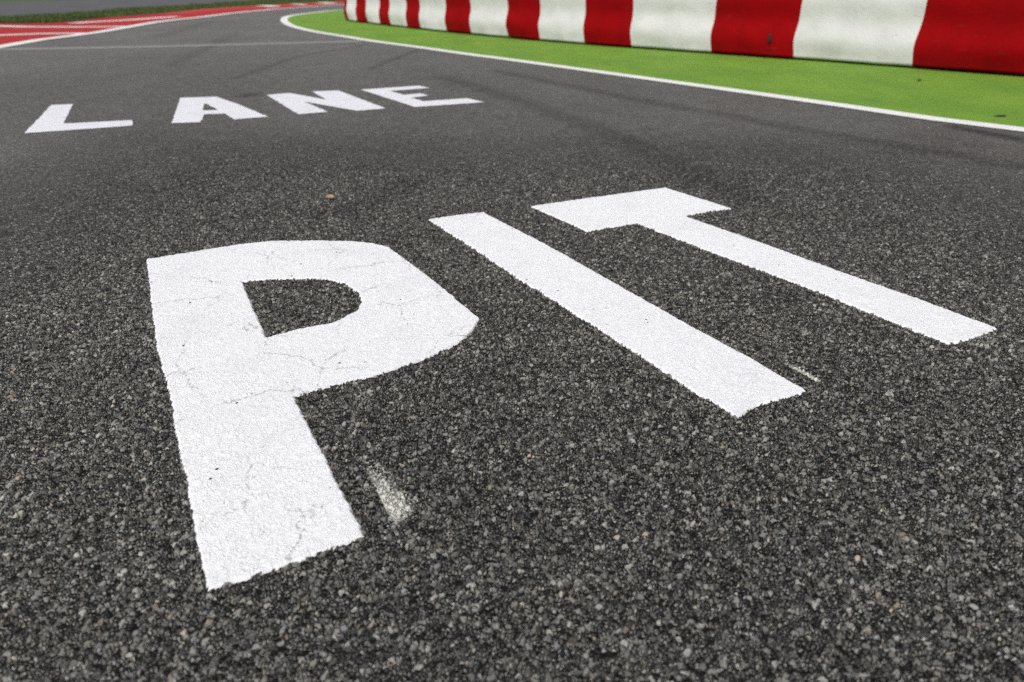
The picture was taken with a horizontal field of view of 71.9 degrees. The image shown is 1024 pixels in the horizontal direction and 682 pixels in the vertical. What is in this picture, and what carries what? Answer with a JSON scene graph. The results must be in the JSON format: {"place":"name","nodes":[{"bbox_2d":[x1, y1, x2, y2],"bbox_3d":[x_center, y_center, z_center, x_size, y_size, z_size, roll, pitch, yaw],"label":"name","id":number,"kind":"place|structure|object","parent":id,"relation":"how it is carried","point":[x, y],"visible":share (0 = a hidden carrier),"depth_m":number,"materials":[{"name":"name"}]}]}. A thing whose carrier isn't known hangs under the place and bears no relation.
{"place":"outdoors","nodes":[
{"label":"outdoors","id":0,"kind":"place"},
{"bbox_2d":[0,0,61,1],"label":"grass","id":1,"kind":"structure","parent":0,"point":[26,0],"depth_m":40.44,"materials":[{"name":"green plant"}]},
{"bbox_2d":[0,0,246,15],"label":"track","id":2,"kind":"structure","parent":0,"point":[17,8],"depth_m":32.16,"materials":[{"name":"grey asphalt"}]},
{"bbox_2d":[0,3,275,23],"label":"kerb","id":3,"kind":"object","parent":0,"point":[90,18],"depth_m":18.89,"materials":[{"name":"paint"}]},
{"bbox_2d":[0,0,343,22],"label":"grass","id":4,"kind":"structure","parent":0,"point":[46,18],"depth_m":23.18,"materials":[{"name":"green plant"}]},
{"bbox_2d":[0,0,1023,681],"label":"road","id":5,"kind":"structure","parent":0,"point":[534,484],"depth_m":1.55,"materials":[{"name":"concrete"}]},
{"bbox_2d":[25,104,132,132],"bbox_3d":[-2.922,-1.556,4.857,0.590,0.001,1.232,-11,29,-22],"label":"painted letter","id":6,"kind":"object","parent":5,"relation":"on","point":[52,118],"visible":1,"depth_m":4.55,"materials":[{"name":"paint"}]},
{"bbox_2d":[0,4,341,47],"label":"edge line","id":7,"kind":"object","parent":5,"relation":"on","point":[33,40],"visible":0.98,"depth_m":13.81,"materials":[{"name":"paint"}]},
{"bbox_2d":[0,3,343,44],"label":"red runoff","id":8,"kind":"structure","parent":5,"relation":"on","point":[11,33],"depth_m":15.65,"materials":[{"name":"paint"}]},
{"bbox_2d":[0,41,362,49],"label":"track line","id":9,"kind":"object","parent":5,"relation":"on","point":[172,45],"visible":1,"depth_m":10.34,"materials":[{"name":"paint"}]},
{"bbox_2d":[172,97,267,122],"bbox_3d":[-2.140,-1.718,5.187,0.608,0.001,1.257,-9,28,-18],"label":"painted letter","id":10,"kind":"object","parent":5,"relation":"on","point":[189,109],"visible":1,"depth_m":5.05,"materials":[{"name":"paint"}]},
{"bbox_2d":[161,1,343,13],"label":"kerb","id":11,"kind":"structure","parent":5,"relation":"on","point":[203,10],"depth_m":28.13,"materials":[{"name":"red paint"}]},
{"bbox_2d":[146,240,478,591],"bbox_3d":[-0.495,-0.034,1.848,0.801,0.001,1.636,-14,30,-25],"label":"painted letter","id":12,"kind":"object","parent":5,"relation":"on","point":[408,310],"visible":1,"depth_m":1.66,"materials":[{"name":"paint"}]},
{"bbox_2d":[267,90,383,113],"bbox_3d":[-1.486,-1.865,5.486,0.633,0.001,1.192,-14,30,-26],"label":"painted letter","id":13,"kind":"object","parent":5,"relation":"on","point":[297,104],"visible":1,"depth_m":5.46,"materials":[{"name":"paint"}]},
{"bbox_2d":[325,194,334,198],"bbox_3d":[-0.767,-0.610,2.981,0.047,0.019,0.019,0,27,0],"label":"pebble","id":14,"kind":"object","parent":5,"relation":"on","point":[330,196],"visible":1,"depth_m":2.97,"materials":[{"name":"beige stone"}]},
{"bbox_2d":[361,86,481,106],"bbox_3d":[-0.763,-2.014,5.789,0.575,0.001,1.191,-15,30,-28],"label":"painted letter","id":15,"kind":"object","parent":5,"relation":"on","point":[389,93],"visible":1,"depth_m":5.63,"materials":[{"name":"paint"}]},
{"bbox_2d":[429,212,805,417],"bbox_3d":[0.174,-0.183,2.151,0.264,0.001,1.623,-14,30,-26],"label":"painted letter","id":16,"kind":"object","parent":5,"relation":"on","point":[728,379],"visible":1,"depth_m":1.90,"materials":[{"name":"paint"}]},
{"bbox_2d":[281,10,1023,131],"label":"edge line","id":17,"kind":"object","parent":5,"relation":"on","point":[284,20],"visible":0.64,"depth_m":6.19,"materials":[{"name":"paint"}]},
{"bbox_2d":[288,10,1023,126],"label":"green verge","id":18,"kind":"structure","parent":5,"relation":"on","point":[973,96],"depth_m":7.50,"materials":[{"name":"plant"}]},
{"bbox_2d":[344,0,1023,75],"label":"crash barrier","id":19,"kind":"object","parent":18,"relation":"on","point":[985,36],"visible":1,"depth_m":8.88,"materials":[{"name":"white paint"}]},
{"bbox_2d":[531,187,995,344],"bbox_3d":[0.787,-0.324,2.438,0.707,0.001,1.626,-15,30,-28],"label":"painted letter","id":20,"kind":"object","parent":5,"relation":"on","point":[670,213],"visible":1,"depth_m":2.39,"materials":[{"name":"paint"}]}
]}

